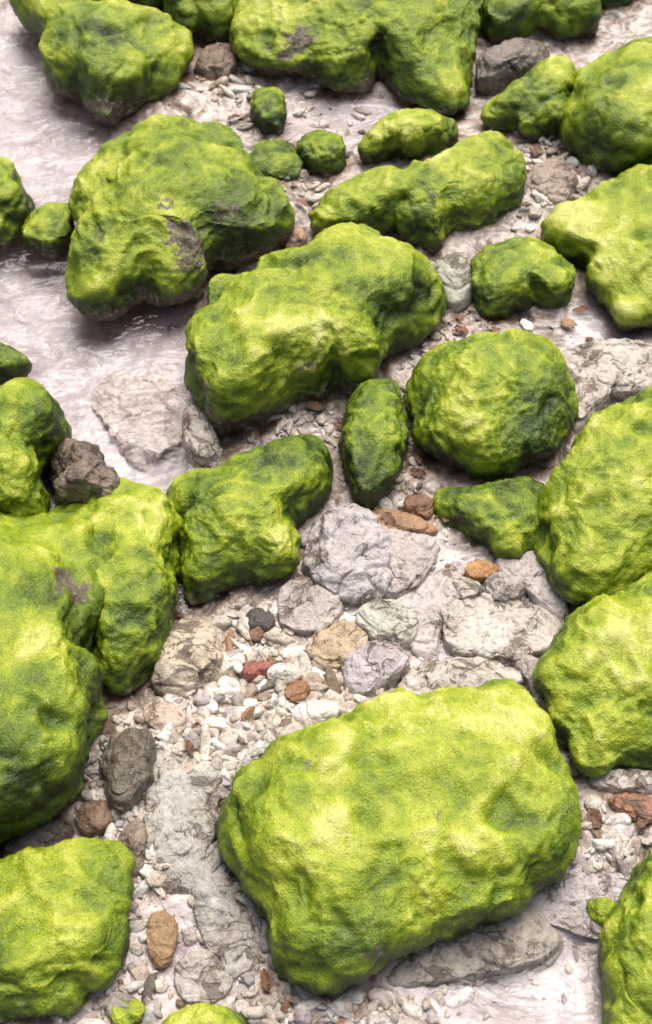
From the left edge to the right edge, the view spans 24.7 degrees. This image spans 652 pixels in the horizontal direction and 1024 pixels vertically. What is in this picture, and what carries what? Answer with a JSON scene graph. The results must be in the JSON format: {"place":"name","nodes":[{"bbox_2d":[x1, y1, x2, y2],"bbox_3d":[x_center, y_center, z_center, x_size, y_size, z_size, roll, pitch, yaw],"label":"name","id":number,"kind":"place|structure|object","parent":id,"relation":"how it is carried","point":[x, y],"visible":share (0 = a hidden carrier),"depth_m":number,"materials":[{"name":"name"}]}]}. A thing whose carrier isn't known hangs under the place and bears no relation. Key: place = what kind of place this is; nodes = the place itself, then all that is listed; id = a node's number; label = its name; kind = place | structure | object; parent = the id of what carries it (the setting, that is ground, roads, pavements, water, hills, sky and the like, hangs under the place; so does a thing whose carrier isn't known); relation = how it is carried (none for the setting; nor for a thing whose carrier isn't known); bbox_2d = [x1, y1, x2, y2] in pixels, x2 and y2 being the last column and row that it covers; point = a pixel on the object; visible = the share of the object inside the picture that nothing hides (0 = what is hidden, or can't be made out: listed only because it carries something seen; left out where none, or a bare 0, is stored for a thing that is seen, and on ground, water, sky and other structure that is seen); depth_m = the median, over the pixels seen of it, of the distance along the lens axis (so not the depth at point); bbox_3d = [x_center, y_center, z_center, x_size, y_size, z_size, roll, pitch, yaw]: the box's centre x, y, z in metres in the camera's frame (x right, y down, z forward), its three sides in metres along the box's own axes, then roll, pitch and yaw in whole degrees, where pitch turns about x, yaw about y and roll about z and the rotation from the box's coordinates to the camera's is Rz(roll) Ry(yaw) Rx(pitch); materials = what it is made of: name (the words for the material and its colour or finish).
{"place":"outdoors","nodes":[
{"label":"outdoors","id":0,"kind":"place"},
{"bbox_2d":[0,0,651,1023],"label":"ground","id":1,"kind":"structure","parent":0,"point":[50,142],"depth_m":2.99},
{"bbox_2d":[0,157,34,251],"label":"mossy rock","id":2,"kind":"object","parent":1,"relation":"on","point":[17,205],"visible":0.93,"depth_m":3.08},
{"bbox_2d":[0,377,72,516],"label":"mossy rock","id":3,"kind":"object","parent":1,"relation":"on","point":[35,429],"visible":0.84,"depth_m":2.61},
{"bbox_2d":[1,820,74,858],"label":"weathered rock","id":4,"kind":"object","parent":1,"relation":"on","point":[52,832],"visible":0.43,"depth_m":2.32,"materials":[{"name":"stone"}]},
{"bbox_2d":[0,503,107,849],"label":"mossy rock","id":5,"kind":"object","parent":1,"relation":"on","point":[53,714],"visible":0.84,"depth_m":2.31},
{"bbox_2d":[0,835,137,1023],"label":"mossy rock","id":6,"kind":"object","parent":1,"relation":"on","point":[65,910],"visible":1,"depth_m":2.17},
{"bbox_2d":[75,800,113,837],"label":"brown stone","id":7,"kind":"object","parent":1,"relation":"on","point":[94,817],"visible":0.73,"depth_m":2.34,"materials":[{"name":"stone"}]},
{"bbox_2d":[7,0,194,126],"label":"mossy rock","id":8,"kind":"object","parent":1,"relation":"on","point":[110,63],"visible":1,"depth_m":3.30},
{"bbox_2d":[98,727,156,814],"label":"weathered rock","id":9,"kind":"object","parent":1,"relation":"on","point":[128,759],"visible":0.72,"depth_m":2.36,"materials":[{"name":"stone"}]},
{"bbox_2d":[110,998,146,1023],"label":"mossy rock","id":10,"kind":"object","parent":1,"relation":"on","point":[134,1013],"visible":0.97,"depth_m":2.17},
{"bbox_2d":[118,820,147,876],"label":"brown stone","id":11,"kind":"object","parent":1,"relation":"on","point":[133,836],"visible":0.45,"depth_m":2.31,"materials":[{"name":"stone"}]},
{"bbox_2d":[87,477,182,695],"bbox_3d":[-0.338,0.117,2.569,0.192,0.197,0.426,0,55,0],"label":"mossy rock","id":12,"kind":"object","parent":1,"relation":"on","point":[136,531],"visible":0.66,"depth_m":2.48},
{"bbox_2d":[92,368,186,472],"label":"submerged stone","id":13,"kind":"object","parent":1,"relation":"on","point":[141,416],"visible":0.82,"depth_m":2.87,"materials":[{"name":"grey stone"}]},
{"bbox_2d":[146,910,178,969],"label":"ochre stone","id":14,"kind":"object","parent":1,"relation":"on","point":[162,932],"visible":0.94,"depth_m":2.24,"materials":[{"name":"brown stone"}]},
{"bbox_2d":[143,702,186,734],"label":"pink stone","id":15,"kind":"object","parent":1,"relation":"on","point":[158,715],"visible":0.69,"depth_m":2.44,"materials":[{"name":"stone"}]},
{"bbox_2d":[98,0,233,42],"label":"mossy rock","id":16,"kind":"object","parent":1,"relation":"on","point":[208,21],"visible":0.52,"depth_m":3.42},
{"bbox_2d":[64,113,294,321],"bbox_3d":[-0.351,-0.604,3.049,0.523,0.250,0.422,-35,62,-22],"label":"mossy rock","id":17,"kind":"object","parent":1,"relation":"on","point":[166,211],"visible":1,"depth_m":2.96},
{"bbox_2d":[142,748,222,894],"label":"limestone rock","id":18,"kind":"object","parent":1,"relation":"on","point":[184,808],"visible":0.63,"depth_m":2.34,"materials":[{"name":"grey stone"}]},
{"bbox_2d":[150,616,224,696],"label":"limestone rock","id":19,"kind":"object","parent":1,"relation":"on","point":[191,657],"visible":0.7,"depth_m":2.48,"materials":[{"name":"beige stone"}]},
{"bbox_2d":[181,397,223,468],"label":"limestone rock","id":20,"kind":"object","parent":1,"relation":"on","point":[200,440],"visible":0.91,"depth_m":2.78,"materials":[{"name":"grey stone"}]},
{"bbox_2d":[173,949,232,1004],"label":"limestone rock","id":21,"kind":"object","parent":1,"relation":"on","point":[200,975],"visible":0.84,"depth_m":2.21,"materials":[{"name":"grey stone"}]},
{"bbox_2d":[160,1001,246,1023],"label":"mossy rock","id":22,"kind":"object","parent":1,"relation":"on","point":[204,1012],"visible":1,"depth_m":2.14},
{"bbox_2d":[191,844,261,981],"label":"limestone rock","id":23,"kind":"object","parent":1,"relation":"on","point":[228,932],"visible":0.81,"depth_m":2.26,"materials":[{"name":"grey stone"}]},
{"bbox_2d":[166,434,333,604],"bbox_3d":[-0.122,-0.003,2.661,0.334,0.178,0.294,-13,56,-9],"label":"mossy rock","id":24,"kind":"object","parent":1,"relation":"on","point":[244,515],"visible":0.98,"depth_m":2.59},
{"bbox_2d":[241,661,273,682],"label":"red stone","id":25,"kind":"object","parent":1,"relation":"on","point":[251,671],"visible":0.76,"depth_m":2.49,"materials":[{"name":"stone"}]},
{"bbox_2d":[246,608,274,631],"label":"dark stone","id":26,"kind":"object","parent":1,"relation":"on","point":[262,619],"visible":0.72,"depth_m":2.55,"materials":[{"name":"grey stone"}]},
{"bbox_2d":[250,87,287,135],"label":"mossy rock","id":27,"kind":"object","parent":1,"relation":"on","point":[268,113],"visible":0.95,"depth_m":3.27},
{"bbox_2d":[249,722,303,749],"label":"limestone rock","id":28,"kind":"object","parent":1,"relation":"on","point":[267,736],"visible":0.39,"depth_m":2.43,"materials":[{"name":"grey stone"}]},
{"bbox_2d":[250,138,303,180],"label":"mossy rock","id":29,"kind":"object","parent":1,"relation":"on","point":[279,158],"visible":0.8,"depth_m":3.19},
{"bbox_2d":[267,663,301,684],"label":"white pebble","id":30,"kind":"object","parent":1,"relation":"on","point":[287,673],"visible":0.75,"depth_m":2.48,"materials":[{"name":"white stone"}]},
{"bbox_2d":[284,226,307,248],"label":"brown stone","id":31,"kind":"object","parent":1,"relation":"on","point":[297,237],"visible":0.47,"depth_m":3.06,"materials":[{"name":"stone"}]},
{"bbox_2d":[277,576,343,636],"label":"limestone rock","id":32,"kind":"object","parent":1,"relation":"on","point":[307,605],"visible":0.75,"depth_m":2.56,"materials":[{"name":"grey stone"}]},
{"bbox_2d":[183,222,446,436],"bbox_3d":[-0.025,-0.364,2.884,0.566,0.235,0.337,-23,58,-16],"label":"mossy rock","id":33,"kind":"object","parent":1,"relation":"on","point":[345,309],"visible":0.99,"depth_m":2.80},
{"bbox_2d":[294,700,338,721],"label":"white pebble","id":34,"kind":"object","parent":1,"relation":"on","point":[319,710],"visible":0.69,"depth_m":2.44,"materials":[{"name":"white stone"}]},
{"bbox_2d":[296,129,346,175],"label":"mossy rock","id":35,"kind":"object","parent":1,"relation":"on","point":[322,152],"visible":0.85,"depth_m":3.19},
{"bbox_2d":[306,620,368,671],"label":"limestone rock","id":36,"kind":"object","parent":1,"relation":"on","point":[334,644],"visible":0.67,"depth_m":2.53,"materials":[{"name":"beige stone"}]},
{"bbox_2d":[301,502,394,606],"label":"limestone rock","id":37,"kind":"object","parent":1,"relation":"on","point":[349,550],"visible":0.83,"depth_m":2.60,"materials":[{"name":"grey stone"}]},
{"bbox_2d":[50,10,651,1023],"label":"pebbles","id":38,"kind":"object","parent":1,"relation":"on","point":[218,736],"visible":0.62,"depth_m":2.43,"materials":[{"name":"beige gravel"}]},
{"bbox_2d":[194,42,238,81],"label":"weathered rock","id":39,"kind":"object","parent":38,"relation":"on","point":[216,61],"visible":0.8,"depth_m":3.39,"materials":[{"name":"stone"}]},
{"bbox_2d":[284,680,309,703],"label":"rust stone","id":40,"kind":"object","parent":38,"relation":"on","point":[297,690],"visible":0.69,"depth_m":2.47,"materials":[{"name":"brown stone"}]},
{"bbox_2d":[229,0,484,115],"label":"mossy rock","id":41,"kind":"object","parent":1,"relation":"on","point":[422,53],"visible":0.99,"depth_m":3.33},
{"bbox_2d":[338,377,408,509],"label":"mossy rock","id":42,"kind":"object","parent":1,"relation":"on","point":[373,441],"visible":0.98,"depth_m":2.70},
{"bbox_2d":[340,640,410,696],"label":"limestone rock","id":43,"kind":"object","parent":1,"relation":"on","point":[370,668],"visible":0.79,"depth_m":2.48,"materials":[{"name":"grey stone"}]},
{"bbox_2d":[355,599,418,650],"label":"limestone rock","id":44,"kind":"object","parent":1,"relation":"on","point":[390,620],"visible":0.76,"depth_m":2.54,"materials":[{"name":"grey stone"}]},
{"bbox_2d":[215,677,582,995],"bbox_3d":[0.120,0.471,2.303,0.568,0.227,0.418,-20,57,-13],"label":"mossy rock","id":45,"kind":"object","parent":1,"relation":"on","point":[364,841],"visible":1,"depth_m":2.21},
{"bbox_2d":[357,108,459,163],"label":"mossy rock","id":46,"kind":"object","parent":1,"relation":"on","point":[418,134],"visible":0.92,"depth_m":3.20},
{"bbox_2d":[384,529,440,599],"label":"limestone rock","id":47,"kind":"object","parent":1,"relation":"on","point":[413,560],"visible":0.66,"depth_m":2.62,"materials":[{"name":"grey stone"}]},
{"bbox_2d":[372,508,437,535],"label":"rust stone","id":48,"kind":"object","parent":47,"relation":"on","point":[405,521],"visible":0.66,"depth_m":2.67,"materials":[{"name":"brown stone"}]},
{"bbox_2d":[306,129,526,253],"bbox_3d":[0.207,-0.641,3.113,0.497,0.171,0.212,-21,58,-14],"label":"mossy rock","id":49,"kind":"object","parent":1,"relation":"on","point":[471,182],"visible":0.98,"depth_m":3.06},
{"bbox_2d":[403,494,433,519],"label":"rust stone","id":50,"kind":"object","parent":1,"relation":"on","point":[419,505],"visible":0.62,"depth_m":2.68,"materials":[{"name":"brown stone"}]},
{"bbox_2d":[396,567,463,661],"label":"limestone rock","id":51,"kind":"object","parent":1,"relation":"on","point":[428,600],"visible":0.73,"depth_m":2.57,"materials":[{"name":"grey stone"}]},
{"bbox_2d":[433,252,473,311],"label":"limestone rock","id":52,"kind":"object","parent":1,"relation":"on","point":[453,271],"visible":0.71,"depth_m":2.98,"materials":[{"name":"grey stone"}]},
{"bbox_2d":[394,656,523,693],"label":"limestone rock","id":53,"kind":"object","parent":1,"relation":"on","point":[445,672],"visible":0.48,"depth_m":2.49,"materials":[{"name":"grey stone"}]},
{"bbox_2d":[442,576,480,598],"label":"limestone rock","id":54,"kind":"object","parent":1,"relation":"on","point":[455,587],"visible":0.7,"depth_m":2.59,"materials":[{"name":"grey stone"}]},
{"bbox_2d":[387,905,563,987],"bbox_3d":[0.222,0.677,2.251,0.302,0.072,0.097,-16,56,-11],"label":"limestone rock","id":55,"kind":"object","parent":1,"relation":"on","point":[530,939],"visible":0.76,"depth_m":2.23,"materials":[{"name":"grey stone"}]},
{"bbox_2d":[464,560,498,584],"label":"rust stone","id":56,"kind":"object","parent":1,"relation":"on","point":[480,571],"visible":0.73,"depth_m":2.62,"materials":[{"name":"orange stone"}]},
{"bbox_2d":[433,476,544,558],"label":"mossy rock","id":57,"kind":"object","parent":1,"relation":"on","point":[499,518],"visible":0.81,"depth_m":2.64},
{"bbox_2d":[403,328,579,481],"bbox_3d":[0.311,-0.199,2.779,0.339,0.210,0.307,0,55,0],"label":"mossy rock","id":58,"kind":"object","parent":1,"relation":"on","point":[489,406],"visible":1,"depth_m":2.71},
{"bbox_2d":[442,592,562,664],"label":"limestone rock","id":59,"kind":"object","parent":1,"relation":"on","point":[484,625],"visible":0.77,"depth_m":2.55,"materials":[{"name":"grey stone"}]},
{"bbox_2d":[481,571,525,602],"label":"limestone rock","id":60,"kind":"object","parent":1,"relation":"on","point":[505,587],"visible":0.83,"depth_m":2.59,"materials":[{"name":"grey stone"}]},
{"bbox_2d":[474,38,549,95],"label":"weathered rock","id":61,"kind":"object","parent":1,"relation":"on","point":[502,66],"visible":0.77,"depth_m":3.35,"materials":[{"name":"stone"}]},
{"bbox_2d":[469,236,575,319],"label":"mossy rock","id":62,"kind":"object","parent":1,"relation":"on","point":[511,276],"visible":0.99,"depth_m":2.96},
{"bbox_2d":[480,55,575,141],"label":"mossy rock","id":63,"kind":"object","parent":1,"relation":"on","point":[530,105],"visible":0.88,"depth_m":3.25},
{"bbox_2d":[510,652,545,705],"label":"limestone rock","id":64,"kind":"object","parent":1,"relation":"on","point":[524,663],"visible":0.34,"depth_m":2.50,"materials":[{"name":"grey stone"}]},
{"bbox_2d":[493,550,568,624],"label":"limestone rock","id":65,"kind":"object","parent":1,"relation":"on","point":[539,589],"visible":0.46,"depth_m":2.61,"materials":[{"name":"grey stone"}]},
{"bbox_2d":[526,158,578,204],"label":"weathered rock","id":66,"kind":"object","parent":1,"relation":"on","point":[554,181],"visible":0.71,"depth_m":3.16,"materials":[{"name":"stone"}]},
{"bbox_2d":[480,0,633,42],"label":"mossy rock","id":67,"kind":"object","parent":1,"relation":"on","point":[502,21],"visible":0.94,"depth_m":3.43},
{"bbox_2d":[529,870,630,941],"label":"limestone rock","id":68,"kind":"object","parent":1,"relation":"on","point":[561,905],"visible":0.59,"depth_m":2.28,"materials":[{"name":"grey stone"}]},
{"bbox_2d":[586,897,615,926],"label":"mossy rock","id":69,"kind":"object","parent":68,"relation":"on","point":[598,909],"visible":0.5,"depth_m":2.25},
{"bbox_2d":[531,570,651,781],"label":"mossy rock","id":70,"kind":"object","parent":1,"relation":"on","point":[592,677],"visible":0.98,"depth_m":2.40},
{"bbox_2d":[572,383,611,432],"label":"limestone rock","id":71,"kind":"object","parent":1,"relation":"on","point":[592,398],"visible":0.48,"depth_m":2.82,"materials":[{"name":"grey stone"}]},
{"bbox_2d":[533,386,651,604],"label":"mossy rock","id":72,"kind":"object","parent":1,"relation":"on","point":[594,498],"visible":0.97,"depth_m":2.57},
{"bbox_2d":[540,164,651,330],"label":"mossy rock","id":73,"kind":"object","parent":1,"relation":"on","point":[600,234],"visible":0.98,"depth_m":3.00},
{"bbox_2d":[559,36,651,173],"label":"mossy rock","id":74,"kind":"object","parent":1,"relation":"on","point":[605,125],"visible":0.9,"depth_m":3.17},
{"bbox_2d":[562,338,651,401],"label":"limestone rock","id":75,"kind":"object","parent":1,"relation":"on","point":[621,368],"visible":0.8,"depth_m":2.88,"materials":[{"name":"grey stone"}]},
{"bbox_2d":[588,769,651,794],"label":"limestone rock","id":76,"kind":"object","parent":1,"relation":"on","point":[638,781],"visible":0.74,"depth_m":2.38,"materials":[{"name":"grey stone"}]},
{"bbox_2d":[597,848,651,1023],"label":"mossy rock","id":77,"kind":"object","parent":1,"relation":"on","point":[624,956],"visible":1,"depth_m":2.15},
{"bbox_2d":[607,794,651,824],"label":"brown stone","id":78,"kind":"object","parent":1,"relation":"on","point":[635,807],"visible":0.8,"depth_m":2.35,"materials":[{"name":"stone"}]},
{"label":"water","id":79,"kind":"structure","parent":0,"visible":0},
{"bbox_2d":[0,342,33,385],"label":"mossy rock","id":80,"kind":"object","parent":79,"relation":"on","point":[14,363],"visible":0.91,"depth_m":2.86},
{"bbox_2d":[21,202,75,259],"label":"mossy rock","id":81,"kind":"object","parent":79,"relation":"on","point":[47,229],"visible":0.93,"depth_m":3.08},
{"bbox_2d":[49,438,120,506],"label":"weathered rock","id":82,"kind":"object","parent":79,"relation":"on","point":[80,472],"visible":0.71,"depth_m":2.61,"materials":[{"name":"stone"}]}
]}

